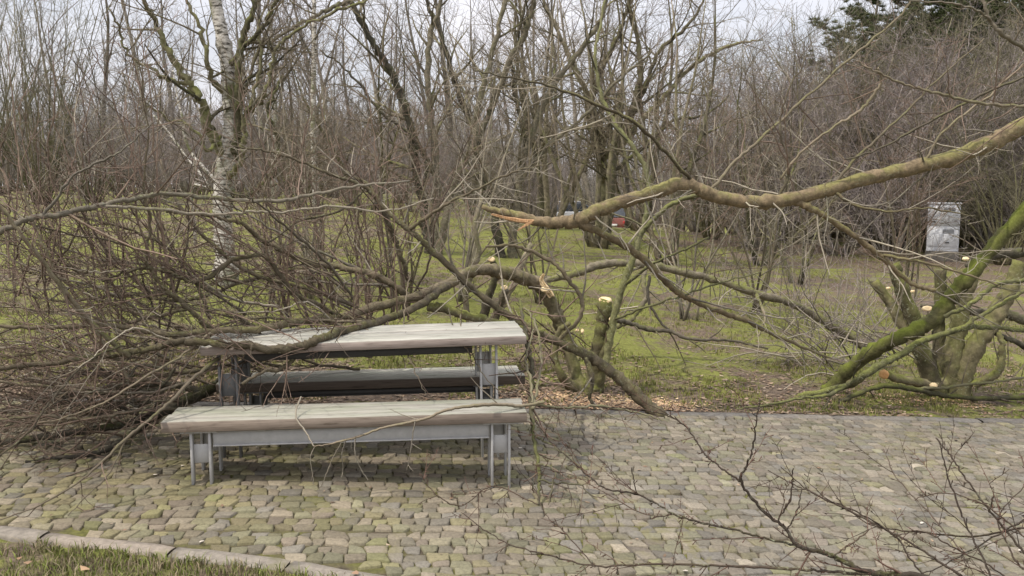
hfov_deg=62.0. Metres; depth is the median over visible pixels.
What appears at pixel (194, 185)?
shoot
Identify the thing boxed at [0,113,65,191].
bare shrub
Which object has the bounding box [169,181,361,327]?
fallen branch
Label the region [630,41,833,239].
bare shrub
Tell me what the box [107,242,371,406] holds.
fallen branch
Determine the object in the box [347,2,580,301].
young tree
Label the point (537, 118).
forked tree
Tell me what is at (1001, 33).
overhanging branch
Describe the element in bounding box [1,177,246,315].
fallen branch
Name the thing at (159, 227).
upright shoot
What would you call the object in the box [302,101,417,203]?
bare shrub
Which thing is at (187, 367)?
fallen branch
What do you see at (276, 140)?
upright shoot
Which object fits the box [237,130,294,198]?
bare shrub
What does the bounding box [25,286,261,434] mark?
fallen branch
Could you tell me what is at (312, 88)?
birch tree
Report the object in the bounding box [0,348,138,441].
fallen branch
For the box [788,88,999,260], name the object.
bare shrub
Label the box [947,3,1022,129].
bare shrub
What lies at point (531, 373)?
hanging branch
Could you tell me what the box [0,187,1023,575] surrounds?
lawn
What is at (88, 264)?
upright shoot
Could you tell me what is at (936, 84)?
bare shrub
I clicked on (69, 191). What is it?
upright shoot
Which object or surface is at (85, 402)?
fallen branch
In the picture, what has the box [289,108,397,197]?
bare shrub
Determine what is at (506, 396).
leaf litter
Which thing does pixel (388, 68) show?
crooked tree
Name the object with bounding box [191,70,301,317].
upright shoot
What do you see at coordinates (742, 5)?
sky
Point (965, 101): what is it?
overhanging branch
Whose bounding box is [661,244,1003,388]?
brush heap
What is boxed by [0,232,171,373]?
fallen branch
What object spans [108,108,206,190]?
bare shrub
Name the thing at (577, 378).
sawn stump
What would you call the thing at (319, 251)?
fallen branch
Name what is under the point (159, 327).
upright shoot
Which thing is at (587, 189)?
bare tree
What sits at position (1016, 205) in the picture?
bare shrub
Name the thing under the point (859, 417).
kerb
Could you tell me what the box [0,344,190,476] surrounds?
fallen branch
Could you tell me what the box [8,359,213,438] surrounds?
fallen branch
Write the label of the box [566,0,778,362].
lichen stem
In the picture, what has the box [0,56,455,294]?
fallen branch
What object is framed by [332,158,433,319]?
upright shoot
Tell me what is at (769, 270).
young tree
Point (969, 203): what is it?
bare shrub
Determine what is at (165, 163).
bare shrub
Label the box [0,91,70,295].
upright shoot
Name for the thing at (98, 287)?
fallen branch
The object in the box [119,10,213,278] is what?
upright shoot
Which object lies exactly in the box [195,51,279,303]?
upright shoot
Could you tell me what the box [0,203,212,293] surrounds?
fallen branch
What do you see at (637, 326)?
fallen branch
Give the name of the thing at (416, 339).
picnic table
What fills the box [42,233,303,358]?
fallen branch
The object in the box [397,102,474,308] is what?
upright shoot
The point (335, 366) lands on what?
fallen branch
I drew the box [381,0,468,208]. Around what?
bare tree
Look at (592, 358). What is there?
fallen branch
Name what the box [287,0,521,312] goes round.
young tree
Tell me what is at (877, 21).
pine tree
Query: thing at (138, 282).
upright shoot
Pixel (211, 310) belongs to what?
fallen branch
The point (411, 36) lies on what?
bare tree
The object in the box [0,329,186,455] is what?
fallen branch
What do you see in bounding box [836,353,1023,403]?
fallen branch
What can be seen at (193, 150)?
bare shrub
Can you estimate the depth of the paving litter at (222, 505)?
5.58 m
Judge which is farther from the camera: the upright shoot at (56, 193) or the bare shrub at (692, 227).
the bare shrub at (692, 227)
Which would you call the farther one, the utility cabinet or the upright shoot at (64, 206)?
the utility cabinet
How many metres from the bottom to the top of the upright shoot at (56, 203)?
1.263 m
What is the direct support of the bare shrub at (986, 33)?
on the lawn at (660, 351)
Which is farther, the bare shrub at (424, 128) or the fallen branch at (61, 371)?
the bare shrub at (424, 128)
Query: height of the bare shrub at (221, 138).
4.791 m
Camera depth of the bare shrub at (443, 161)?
38.77 m
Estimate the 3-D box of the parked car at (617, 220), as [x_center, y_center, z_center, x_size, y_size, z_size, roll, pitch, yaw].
[5.109,-3.346,41.887,1.720,1.510,4.217,1,7,12]
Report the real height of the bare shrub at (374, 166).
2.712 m
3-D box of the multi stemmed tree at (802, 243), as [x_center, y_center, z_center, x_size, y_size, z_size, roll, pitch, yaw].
[5.758,-2.470,17.947,2.864,4.868,3.921,3,7,24]
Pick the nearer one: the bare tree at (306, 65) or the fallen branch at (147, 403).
the fallen branch at (147, 403)
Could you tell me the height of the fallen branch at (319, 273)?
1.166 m
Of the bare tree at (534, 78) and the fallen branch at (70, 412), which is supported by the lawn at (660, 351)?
the bare tree at (534, 78)
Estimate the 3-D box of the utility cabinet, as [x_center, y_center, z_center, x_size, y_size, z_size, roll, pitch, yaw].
[11.113,-1.411,21.972,0.790,1.576,0.405,3,7,24]
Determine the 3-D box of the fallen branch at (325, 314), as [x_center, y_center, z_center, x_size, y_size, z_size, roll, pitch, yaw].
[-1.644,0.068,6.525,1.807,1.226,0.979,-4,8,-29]
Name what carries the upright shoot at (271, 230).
on the lawn at (660, 351)
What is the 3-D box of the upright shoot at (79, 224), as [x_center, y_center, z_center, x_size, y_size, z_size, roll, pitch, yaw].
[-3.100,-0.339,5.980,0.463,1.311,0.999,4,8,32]
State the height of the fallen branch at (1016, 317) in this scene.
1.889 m
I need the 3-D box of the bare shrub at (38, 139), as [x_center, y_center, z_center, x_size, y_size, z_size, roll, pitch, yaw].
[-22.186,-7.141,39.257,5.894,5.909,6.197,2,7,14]
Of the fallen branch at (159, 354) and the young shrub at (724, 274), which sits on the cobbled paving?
the fallen branch at (159, 354)
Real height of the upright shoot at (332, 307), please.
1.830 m
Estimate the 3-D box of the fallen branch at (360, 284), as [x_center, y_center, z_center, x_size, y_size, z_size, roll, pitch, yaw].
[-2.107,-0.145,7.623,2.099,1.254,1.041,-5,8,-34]
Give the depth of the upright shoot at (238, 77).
8.40 m
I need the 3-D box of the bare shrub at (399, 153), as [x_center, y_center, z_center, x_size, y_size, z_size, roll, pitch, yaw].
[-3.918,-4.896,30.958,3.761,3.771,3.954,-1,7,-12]
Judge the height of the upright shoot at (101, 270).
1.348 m
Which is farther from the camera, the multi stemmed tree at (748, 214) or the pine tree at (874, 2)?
the pine tree at (874, 2)
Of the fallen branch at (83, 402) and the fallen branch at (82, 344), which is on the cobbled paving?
the fallen branch at (82, 344)
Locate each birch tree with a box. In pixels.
[33,0,419,285]
[139,31,249,190]
[237,0,308,198]
[257,0,368,221]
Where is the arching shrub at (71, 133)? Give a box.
[0,28,186,202]
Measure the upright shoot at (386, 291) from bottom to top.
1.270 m
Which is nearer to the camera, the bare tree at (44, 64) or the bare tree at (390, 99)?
the bare tree at (44, 64)
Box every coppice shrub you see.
[0,0,108,167]
[0,0,167,204]
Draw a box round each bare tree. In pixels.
[0,1,70,194]
[19,0,93,194]
[59,0,140,194]
[104,0,196,196]
[108,0,159,180]
[117,7,214,190]
[147,1,302,191]
[156,0,205,192]
[210,0,270,192]
[229,8,296,192]
[234,0,318,194]
[249,0,369,194]
[255,0,416,196]
[269,0,337,190]
[293,0,370,195]
[302,0,412,193]
[341,0,424,202]
[379,0,446,201]
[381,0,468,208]
[419,0,582,213]
[419,2,489,197]
[453,0,591,207]
[469,0,518,209]
[504,0,572,214]
[511,0,577,217]
[533,0,650,224]
[576,1,652,227]
[644,45,683,228]
[654,37,719,230]
[685,30,724,233]
[837,0,904,223]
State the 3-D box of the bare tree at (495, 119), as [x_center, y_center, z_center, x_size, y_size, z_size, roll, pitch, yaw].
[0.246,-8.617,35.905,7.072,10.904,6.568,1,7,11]
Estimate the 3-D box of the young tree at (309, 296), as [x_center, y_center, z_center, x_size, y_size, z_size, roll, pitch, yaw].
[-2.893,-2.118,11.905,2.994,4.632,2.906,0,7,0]
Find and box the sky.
[0,0,1016,187]
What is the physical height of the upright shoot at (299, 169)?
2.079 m
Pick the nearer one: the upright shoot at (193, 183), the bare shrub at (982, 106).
the upright shoot at (193, 183)
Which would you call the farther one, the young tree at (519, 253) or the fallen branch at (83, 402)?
the young tree at (519, 253)
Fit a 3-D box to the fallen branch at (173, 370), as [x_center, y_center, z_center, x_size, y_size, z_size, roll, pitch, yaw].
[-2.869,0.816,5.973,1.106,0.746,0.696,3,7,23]
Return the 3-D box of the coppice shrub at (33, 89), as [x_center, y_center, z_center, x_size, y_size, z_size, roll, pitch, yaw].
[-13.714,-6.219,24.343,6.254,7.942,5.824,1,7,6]
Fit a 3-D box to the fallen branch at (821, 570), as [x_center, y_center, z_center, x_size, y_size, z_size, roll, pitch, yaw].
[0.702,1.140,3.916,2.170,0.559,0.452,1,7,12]
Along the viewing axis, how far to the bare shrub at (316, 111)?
38.04 m
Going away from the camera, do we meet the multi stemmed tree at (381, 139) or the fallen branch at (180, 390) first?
the fallen branch at (180, 390)
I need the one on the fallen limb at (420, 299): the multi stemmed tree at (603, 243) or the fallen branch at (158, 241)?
the fallen branch at (158, 241)
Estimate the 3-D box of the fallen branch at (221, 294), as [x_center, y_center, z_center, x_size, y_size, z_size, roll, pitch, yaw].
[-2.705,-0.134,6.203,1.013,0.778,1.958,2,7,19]
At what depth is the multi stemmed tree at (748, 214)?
19.74 m
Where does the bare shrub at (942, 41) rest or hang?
on the lawn at (660, 351)
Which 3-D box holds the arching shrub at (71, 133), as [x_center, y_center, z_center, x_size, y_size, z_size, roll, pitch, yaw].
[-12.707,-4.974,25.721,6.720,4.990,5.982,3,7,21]
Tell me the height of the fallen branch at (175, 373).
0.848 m
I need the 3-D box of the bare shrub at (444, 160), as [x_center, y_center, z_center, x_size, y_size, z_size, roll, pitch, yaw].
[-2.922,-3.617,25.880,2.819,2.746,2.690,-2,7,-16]
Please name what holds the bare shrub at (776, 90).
on the lawn at (660, 351)
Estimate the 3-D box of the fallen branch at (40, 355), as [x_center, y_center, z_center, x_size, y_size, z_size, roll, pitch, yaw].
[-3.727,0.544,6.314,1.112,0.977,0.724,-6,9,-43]
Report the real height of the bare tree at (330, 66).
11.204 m
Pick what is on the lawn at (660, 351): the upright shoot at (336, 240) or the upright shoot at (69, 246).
the upright shoot at (336, 240)
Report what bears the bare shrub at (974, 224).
on the lawn at (660, 351)
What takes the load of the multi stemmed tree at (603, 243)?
on the lawn at (660, 351)
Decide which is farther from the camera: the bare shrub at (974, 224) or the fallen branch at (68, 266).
the bare shrub at (974, 224)
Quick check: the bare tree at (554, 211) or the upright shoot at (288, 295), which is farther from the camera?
the bare tree at (554, 211)
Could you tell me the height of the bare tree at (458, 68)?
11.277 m
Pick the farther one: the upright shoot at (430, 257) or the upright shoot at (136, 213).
the upright shoot at (430, 257)
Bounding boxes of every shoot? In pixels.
[0,7,58,295]
[0,40,97,350]
[0,72,96,277]
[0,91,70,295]
[0,102,105,312]
[0,107,43,274]
[0,128,87,297]
[0,129,74,308]
[0,168,75,305]
[1,144,125,329]
[2,0,129,276]
[6,137,164,337]
[16,129,105,275]
[20,116,111,301]
[21,131,83,286]
[27,1,154,266]
[32,30,179,296]
[34,45,150,285]
[43,54,161,266]
[51,119,154,266]
[64,194,139,345]
[67,90,171,278]
[72,27,191,288]
[74,120,150,294]
[75,149,155,311]
[86,186,158,348]
[89,3,217,276]
[112,24,197,294]
[114,99,236,316]
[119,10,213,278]
[120,198,243,343]
[150,83,213,244]
[153,97,209,311]
[163,129,248,278]
[173,121,317,317]
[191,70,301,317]
[192,64,317,327]
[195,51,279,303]
[222,111,309,306]
[225,69,326,317]
[229,104,323,322]
[234,127,310,317]
[235,57,319,305]
[252,108,338,315]
[257,166,304,327]
[260,98,362,305]
[268,99,340,302]
[268,153,348,323]
[271,86,371,310]
[280,79,414,324]
[284,59,389,301]
[284,86,415,294]
[287,173,354,304]
[295,160,416,304]
[300,136,373,303]
[311,89,403,318]
[313,142,394,302]
[316,154,397,302]
[326,142,419,319]
[331,131,436,311]
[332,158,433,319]
[344,44,430,319]
[344,179,406,300]
[359,196,412,319]
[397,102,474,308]
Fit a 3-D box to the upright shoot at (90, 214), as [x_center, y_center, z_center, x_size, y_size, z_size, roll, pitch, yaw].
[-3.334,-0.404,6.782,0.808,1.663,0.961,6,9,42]
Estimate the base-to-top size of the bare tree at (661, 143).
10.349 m
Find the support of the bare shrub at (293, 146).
on the lawn at (660, 351)
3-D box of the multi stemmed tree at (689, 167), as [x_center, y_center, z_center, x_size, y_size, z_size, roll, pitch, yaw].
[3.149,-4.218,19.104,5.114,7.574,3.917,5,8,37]
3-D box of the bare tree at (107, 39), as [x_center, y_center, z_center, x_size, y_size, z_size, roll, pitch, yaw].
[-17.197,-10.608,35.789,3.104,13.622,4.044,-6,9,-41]
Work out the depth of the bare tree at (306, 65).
43.36 m
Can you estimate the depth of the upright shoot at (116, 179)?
6.23 m
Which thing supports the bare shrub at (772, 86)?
on the lawn at (660, 351)
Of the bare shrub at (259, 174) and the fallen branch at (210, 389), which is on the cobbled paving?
the fallen branch at (210, 389)
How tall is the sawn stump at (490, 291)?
1.663 m
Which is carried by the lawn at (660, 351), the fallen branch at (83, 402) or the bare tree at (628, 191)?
the bare tree at (628, 191)
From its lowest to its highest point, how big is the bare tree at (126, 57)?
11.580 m
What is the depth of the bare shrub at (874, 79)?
29.29 m
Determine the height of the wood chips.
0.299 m
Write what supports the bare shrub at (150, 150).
on the lawn at (660, 351)
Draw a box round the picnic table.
[200,321,525,457]
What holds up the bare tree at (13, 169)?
on the lawn at (660, 351)
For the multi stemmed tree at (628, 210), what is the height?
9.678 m
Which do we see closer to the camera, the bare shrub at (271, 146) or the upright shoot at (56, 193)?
the upright shoot at (56, 193)
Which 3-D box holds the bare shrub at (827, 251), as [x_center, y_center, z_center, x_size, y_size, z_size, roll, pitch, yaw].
[9.083,-3.724,22.177,6.028,6.152,6.316,4,8,29]
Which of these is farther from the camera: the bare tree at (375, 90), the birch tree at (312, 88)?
the bare tree at (375, 90)
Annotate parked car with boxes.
[550,201,588,215]
[612,208,635,226]
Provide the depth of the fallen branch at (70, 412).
6.80 m
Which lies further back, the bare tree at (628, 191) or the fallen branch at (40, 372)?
the bare tree at (628, 191)
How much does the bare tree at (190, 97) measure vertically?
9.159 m
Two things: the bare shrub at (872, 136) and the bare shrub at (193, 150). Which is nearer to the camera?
the bare shrub at (872, 136)
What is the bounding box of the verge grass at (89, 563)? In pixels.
[0,532,376,575]
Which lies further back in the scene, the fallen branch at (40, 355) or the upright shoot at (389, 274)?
the upright shoot at (389, 274)
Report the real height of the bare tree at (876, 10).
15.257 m
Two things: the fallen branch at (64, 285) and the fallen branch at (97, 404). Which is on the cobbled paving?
the fallen branch at (97, 404)
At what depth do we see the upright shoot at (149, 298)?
6.65 m
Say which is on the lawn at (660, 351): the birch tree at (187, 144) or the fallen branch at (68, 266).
the birch tree at (187, 144)
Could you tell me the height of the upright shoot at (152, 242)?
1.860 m
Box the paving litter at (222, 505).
[0,423,1019,574]
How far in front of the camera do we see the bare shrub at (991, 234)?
29.28 m
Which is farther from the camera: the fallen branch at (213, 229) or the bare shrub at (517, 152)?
the bare shrub at (517, 152)
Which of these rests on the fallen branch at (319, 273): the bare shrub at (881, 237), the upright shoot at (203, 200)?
the upright shoot at (203, 200)
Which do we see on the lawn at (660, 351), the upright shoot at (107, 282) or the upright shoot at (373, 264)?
the upright shoot at (373, 264)
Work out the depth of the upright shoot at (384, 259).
8.21 m
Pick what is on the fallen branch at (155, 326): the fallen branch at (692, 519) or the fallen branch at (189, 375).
the fallen branch at (189, 375)
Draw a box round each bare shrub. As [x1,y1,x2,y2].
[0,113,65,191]
[1,75,115,191]
[18,114,96,193]
[54,118,137,190]
[56,77,187,194]
[57,56,222,203]
[75,102,176,197]
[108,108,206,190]
[118,122,210,197]
[140,99,242,193]
[158,94,270,188]
[160,113,222,194]
[182,103,269,184]
[210,121,295,193]
[214,99,319,196]
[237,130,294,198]
[243,74,371,192]
[246,87,355,206]
[247,83,338,185]
[253,107,344,188]
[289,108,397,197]
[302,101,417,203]
[318,116,386,192]
[325,94,419,190]
[346,133,407,200]
[356,107,444,198]
[366,80,472,197]
[373,124,458,211]
[387,118,472,199]
[388,98,496,210]
[420,103,518,202]
[438,130,514,215]
[439,133,516,201]
[460,120,551,208]
[487,115,564,204]
[490,150,562,215]
[497,116,585,212]
[506,143,580,215]
[615,167,668,229]
[619,170,707,230]
[623,73,790,231]
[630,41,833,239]
[646,29,882,250]
[661,138,749,230]
[666,62,846,234]
[670,0,946,243]
[671,36,914,240]
[672,50,889,235]
[688,17,941,235]
[706,1,956,239]
[720,2,992,237]
[734,0,986,241]
[739,45,991,255]
[741,13,1014,236]
[743,0,1023,245]
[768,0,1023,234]
[775,26,1023,251]
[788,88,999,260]
[800,25,1023,241]
[810,16,1023,251]
[814,6,1023,234]
[816,0,1023,247]
[845,0,989,193]
[848,21,1023,241]
[859,11,1023,236]
[866,8,1023,227]
[883,69,1023,264]
[885,0,1023,238]
[893,59,1023,246]
[894,30,1023,249]
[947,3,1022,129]
[968,4,1023,221]
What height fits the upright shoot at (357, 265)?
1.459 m
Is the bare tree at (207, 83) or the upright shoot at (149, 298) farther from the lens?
the bare tree at (207, 83)
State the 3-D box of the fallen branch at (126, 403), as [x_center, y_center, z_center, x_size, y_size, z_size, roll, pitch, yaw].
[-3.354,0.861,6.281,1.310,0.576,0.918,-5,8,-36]
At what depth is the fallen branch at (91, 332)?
6.34 m
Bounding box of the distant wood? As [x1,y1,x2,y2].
[0,80,1023,225]
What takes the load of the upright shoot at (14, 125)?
on the lawn at (660, 351)
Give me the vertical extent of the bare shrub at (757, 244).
5.873 m
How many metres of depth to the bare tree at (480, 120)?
29.21 m
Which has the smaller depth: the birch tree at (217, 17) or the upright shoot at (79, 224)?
the upright shoot at (79, 224)
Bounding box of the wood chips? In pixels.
[466,389,1014,410]
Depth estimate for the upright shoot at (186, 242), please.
6.30 m
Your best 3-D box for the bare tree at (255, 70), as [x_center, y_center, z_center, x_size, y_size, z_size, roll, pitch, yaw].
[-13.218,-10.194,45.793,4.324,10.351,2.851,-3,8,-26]
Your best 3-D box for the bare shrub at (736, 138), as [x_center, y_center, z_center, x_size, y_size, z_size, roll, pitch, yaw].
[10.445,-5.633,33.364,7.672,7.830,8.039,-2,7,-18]
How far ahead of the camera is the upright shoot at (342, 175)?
8.30 m
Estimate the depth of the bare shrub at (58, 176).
39.44 m
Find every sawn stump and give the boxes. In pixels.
[452,179,589,321]
[516,271,637,393]
[857,254,1023,397]
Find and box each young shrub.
[690,222,784,304]
[762,201,867,327]
[776,233,911,343]
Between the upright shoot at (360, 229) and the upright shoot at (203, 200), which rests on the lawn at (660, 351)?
the upright shoot at (360, 229)
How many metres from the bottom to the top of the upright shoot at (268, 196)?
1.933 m
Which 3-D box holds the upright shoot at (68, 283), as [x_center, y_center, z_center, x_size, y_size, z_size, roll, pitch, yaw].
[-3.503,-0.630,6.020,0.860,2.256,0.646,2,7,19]
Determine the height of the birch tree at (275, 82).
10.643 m
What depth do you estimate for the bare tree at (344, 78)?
35.04 m
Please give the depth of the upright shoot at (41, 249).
5.96 m
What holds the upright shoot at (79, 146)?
on the lawn at (660, 351)
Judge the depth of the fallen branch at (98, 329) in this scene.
5.47 m
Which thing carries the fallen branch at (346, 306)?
on the fallen branch at (319, 273)
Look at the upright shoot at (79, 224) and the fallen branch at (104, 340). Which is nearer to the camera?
the upright shoot at (79, 224)
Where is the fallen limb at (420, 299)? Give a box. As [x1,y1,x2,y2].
[0,1,553,458]
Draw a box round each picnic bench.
[161,398,526,488]
[216,365,524,440]
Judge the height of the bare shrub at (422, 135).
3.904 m
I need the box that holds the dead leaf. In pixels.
[17,557,89,570]
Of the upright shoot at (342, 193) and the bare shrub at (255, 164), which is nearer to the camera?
the upright shoot at (342, 193)
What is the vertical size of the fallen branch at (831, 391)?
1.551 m
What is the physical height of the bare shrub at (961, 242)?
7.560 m
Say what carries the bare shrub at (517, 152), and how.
on the lawn at (660, 351)
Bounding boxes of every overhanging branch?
[711,0,1023,194]
[779,31,1023,221]
[908,0,1023,50]
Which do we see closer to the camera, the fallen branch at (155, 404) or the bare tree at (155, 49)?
the fallen branch at (155, 404)
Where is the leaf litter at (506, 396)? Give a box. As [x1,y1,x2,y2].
[0,279,1023,417]
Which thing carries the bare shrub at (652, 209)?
on the lawn at (660, 351)
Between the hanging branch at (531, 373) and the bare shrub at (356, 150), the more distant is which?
the bare shrub at (356, 150)
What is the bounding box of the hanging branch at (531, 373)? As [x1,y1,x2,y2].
[489,281,664,516]
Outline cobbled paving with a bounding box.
[0,401,1023,575]
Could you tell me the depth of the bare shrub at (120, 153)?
28.82 m
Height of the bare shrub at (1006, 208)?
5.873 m
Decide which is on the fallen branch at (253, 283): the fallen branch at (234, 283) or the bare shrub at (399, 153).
the fallen branch at (234, 283)
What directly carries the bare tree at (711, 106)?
on the lawn at (660, 351)
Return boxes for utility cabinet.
[925,202,961,261]
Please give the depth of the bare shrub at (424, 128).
38.49 m
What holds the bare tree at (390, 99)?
on the lawn at (660, 351)
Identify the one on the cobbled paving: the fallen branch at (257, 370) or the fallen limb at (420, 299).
the fallen limb at (420, 299)
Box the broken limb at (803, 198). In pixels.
[424,15,1023,386]
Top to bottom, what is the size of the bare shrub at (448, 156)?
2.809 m
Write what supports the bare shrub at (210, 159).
on the lawn at (660, 351)
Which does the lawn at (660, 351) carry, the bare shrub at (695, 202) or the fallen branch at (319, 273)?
the bare shrub at (695, 202)
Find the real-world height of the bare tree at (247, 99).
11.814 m
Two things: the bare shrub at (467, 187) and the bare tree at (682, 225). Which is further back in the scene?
the bare tree at (682, 225)
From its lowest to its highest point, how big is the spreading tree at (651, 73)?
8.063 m
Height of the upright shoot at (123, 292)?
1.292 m
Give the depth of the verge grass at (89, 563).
4.36 m
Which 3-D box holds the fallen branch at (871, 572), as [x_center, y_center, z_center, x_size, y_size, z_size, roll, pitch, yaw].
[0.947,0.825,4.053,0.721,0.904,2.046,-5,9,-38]
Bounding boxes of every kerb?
[0,397,1023,422]
[0,526,382,575]
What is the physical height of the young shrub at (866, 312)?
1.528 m
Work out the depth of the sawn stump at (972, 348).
9.02 m
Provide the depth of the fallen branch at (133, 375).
6.26 m
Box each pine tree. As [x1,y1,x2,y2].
[795,0,1022,235]
[827,0,1023,140]
[890,0,1022,221]
[907,0,1023,84]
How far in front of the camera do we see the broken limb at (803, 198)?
7.59 m
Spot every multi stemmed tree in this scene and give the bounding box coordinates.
[253,0,441,212]
[442,0,682,229]
[460,0,683,248]
[520,0,719,231]
[543,0,781,264]
[691,0,905,266]
[725,53,859,284]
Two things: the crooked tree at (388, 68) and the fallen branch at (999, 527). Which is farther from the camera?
the crooked tree at (388, 68)
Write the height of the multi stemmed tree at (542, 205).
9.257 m
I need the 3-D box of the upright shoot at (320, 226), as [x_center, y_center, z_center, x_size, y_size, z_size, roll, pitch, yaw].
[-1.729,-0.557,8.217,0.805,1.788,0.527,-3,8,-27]
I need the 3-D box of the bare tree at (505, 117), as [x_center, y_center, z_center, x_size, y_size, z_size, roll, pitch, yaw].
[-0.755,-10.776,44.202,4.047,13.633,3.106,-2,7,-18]
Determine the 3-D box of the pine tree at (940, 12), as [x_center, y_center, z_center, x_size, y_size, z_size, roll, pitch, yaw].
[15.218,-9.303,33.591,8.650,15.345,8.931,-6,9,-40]
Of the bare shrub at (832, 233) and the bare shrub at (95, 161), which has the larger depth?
the bare shrub at (95, 161)
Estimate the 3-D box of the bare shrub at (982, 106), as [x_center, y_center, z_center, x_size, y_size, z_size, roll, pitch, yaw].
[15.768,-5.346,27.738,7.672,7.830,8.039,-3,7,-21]
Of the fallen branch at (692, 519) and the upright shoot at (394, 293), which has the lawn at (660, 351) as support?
the upright shoot at (394, 293)
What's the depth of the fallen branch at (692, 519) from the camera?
4.32 m
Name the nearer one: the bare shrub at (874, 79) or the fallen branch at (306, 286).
the fallen branch at (306, 286)
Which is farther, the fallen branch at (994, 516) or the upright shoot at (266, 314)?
the upright shoot at (266, 314)
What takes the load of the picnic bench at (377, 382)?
on the cobbled paving
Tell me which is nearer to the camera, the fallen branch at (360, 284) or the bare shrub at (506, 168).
the fallen branch at (360, 284)
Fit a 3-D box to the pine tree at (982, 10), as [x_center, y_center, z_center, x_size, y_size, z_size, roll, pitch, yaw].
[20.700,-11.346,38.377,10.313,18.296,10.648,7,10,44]
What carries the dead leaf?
on the verge grass at (89, 563)
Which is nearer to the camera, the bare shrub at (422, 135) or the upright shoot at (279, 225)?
the upright shoot at (279, 225)
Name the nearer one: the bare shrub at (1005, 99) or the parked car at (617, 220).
the bare shrub at (1005, 99)
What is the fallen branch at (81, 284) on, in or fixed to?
on the fallen branch at (155, 326)
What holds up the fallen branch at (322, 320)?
on the fallen branch at (210, 389)
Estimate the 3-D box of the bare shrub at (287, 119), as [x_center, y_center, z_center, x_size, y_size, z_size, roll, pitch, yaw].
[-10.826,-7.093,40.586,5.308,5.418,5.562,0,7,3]
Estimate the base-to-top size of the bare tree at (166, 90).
8.174 m
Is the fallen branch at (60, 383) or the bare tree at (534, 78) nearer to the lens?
the fallen branch at (60, 383)
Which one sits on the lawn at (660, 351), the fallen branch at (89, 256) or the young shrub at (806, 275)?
the young shrub at (806, 275)
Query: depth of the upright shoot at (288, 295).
8.08 m
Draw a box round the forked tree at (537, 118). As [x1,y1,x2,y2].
[401,0,691,257]
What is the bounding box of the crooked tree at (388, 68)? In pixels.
[216,0,555,254]
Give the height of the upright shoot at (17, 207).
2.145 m
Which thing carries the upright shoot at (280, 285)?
on the lawn at (660, 351)
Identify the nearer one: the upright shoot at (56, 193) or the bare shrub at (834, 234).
the upright shoot at (56, 193)
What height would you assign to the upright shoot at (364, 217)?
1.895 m
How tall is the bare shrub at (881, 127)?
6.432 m
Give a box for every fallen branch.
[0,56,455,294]
[0,83,128,377]
[0,131,178,305]
[0,160,157,323]
[0,187,175,333]
[0,189,195,360]
[0,199,130,431]
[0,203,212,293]
[0,209,142,313]
[0,231,171,347]
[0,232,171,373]
[0,233,293,345]
[0,242,191,427]
[0,267,204,379]
[0,268,209,383]
[0,283,121,381]
[0,296,169,437]
[0,303,155,384]
[0,305,100,431]
[0,309,210,475]
[0,321,263,427]
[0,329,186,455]
[0,331,217,477]
[0,336,107,438]
[0,343,131,398]
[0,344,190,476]
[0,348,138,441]
[0,357,219,519]
[0,358,150,448]
[0,361,166,420]
[0,370,114,457]
[0,385,162,443]
[1,141,212,319]
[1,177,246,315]
[1,186,182,330]
[1,204,261,367]
[1,293,134,445]
[1,348,133,431]
[1,382,166,443]
[2,316,191,441]
[2,392,128,425]
[5,273,364,423]
[5,280,230,380]
[6,368,175,479]
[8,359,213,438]
[9,219,277,330]
[14,308,167,455]
[19,352,155,455]
[20,302,285,413]
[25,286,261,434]
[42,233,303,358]
[70,263,359,377]
[87,241,359,366]
[100,131,305,315]
[104,140,390,325]
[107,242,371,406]
[110,263,279,407]
[123,133,358,307]
[125,280,298,377]
[137,211,368,319]
[148,117,366,299]
[162,208,388,328]
[167,216,385,368]
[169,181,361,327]
[196,121,667,423]
[295,378,544,488]
[344,274,505,397]
[418,413,818,575]
[427,295,543,358]
[445,457,885,575]
[535,218,865,368]
[597,381,927,575]
[617,275,767,368]
[736,278,1023,411]
[748,429,1023,575]
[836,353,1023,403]
[889,445,1023,575]
[903,415,1023,575]
[920,232,1023,398]
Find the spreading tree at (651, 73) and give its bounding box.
[524,0,791,244]
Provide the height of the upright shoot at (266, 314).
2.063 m
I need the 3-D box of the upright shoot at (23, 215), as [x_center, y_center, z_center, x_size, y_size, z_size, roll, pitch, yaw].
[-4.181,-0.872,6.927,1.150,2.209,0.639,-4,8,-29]
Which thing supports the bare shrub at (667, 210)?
on the lawn at (660, 351)
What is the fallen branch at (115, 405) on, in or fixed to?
on the cobbled paving
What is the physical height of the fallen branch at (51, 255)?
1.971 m
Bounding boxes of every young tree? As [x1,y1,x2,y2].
[188,0,401,298]
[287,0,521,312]
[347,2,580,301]
[371,0,616,304]
[599,0,825,320]
[633,0,882,313]
[807,13,1014,315]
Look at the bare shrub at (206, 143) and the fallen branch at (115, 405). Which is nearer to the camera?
the fallen branch at (115, 405)
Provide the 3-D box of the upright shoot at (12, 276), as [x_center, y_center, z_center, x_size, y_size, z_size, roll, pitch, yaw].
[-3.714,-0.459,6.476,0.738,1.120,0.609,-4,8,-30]
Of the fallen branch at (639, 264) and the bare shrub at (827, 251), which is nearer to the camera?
the fallen branch at (639, 264)
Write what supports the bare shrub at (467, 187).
on the lawn at (660, 351)
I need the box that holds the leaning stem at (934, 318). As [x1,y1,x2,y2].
[820,201,1023,388]

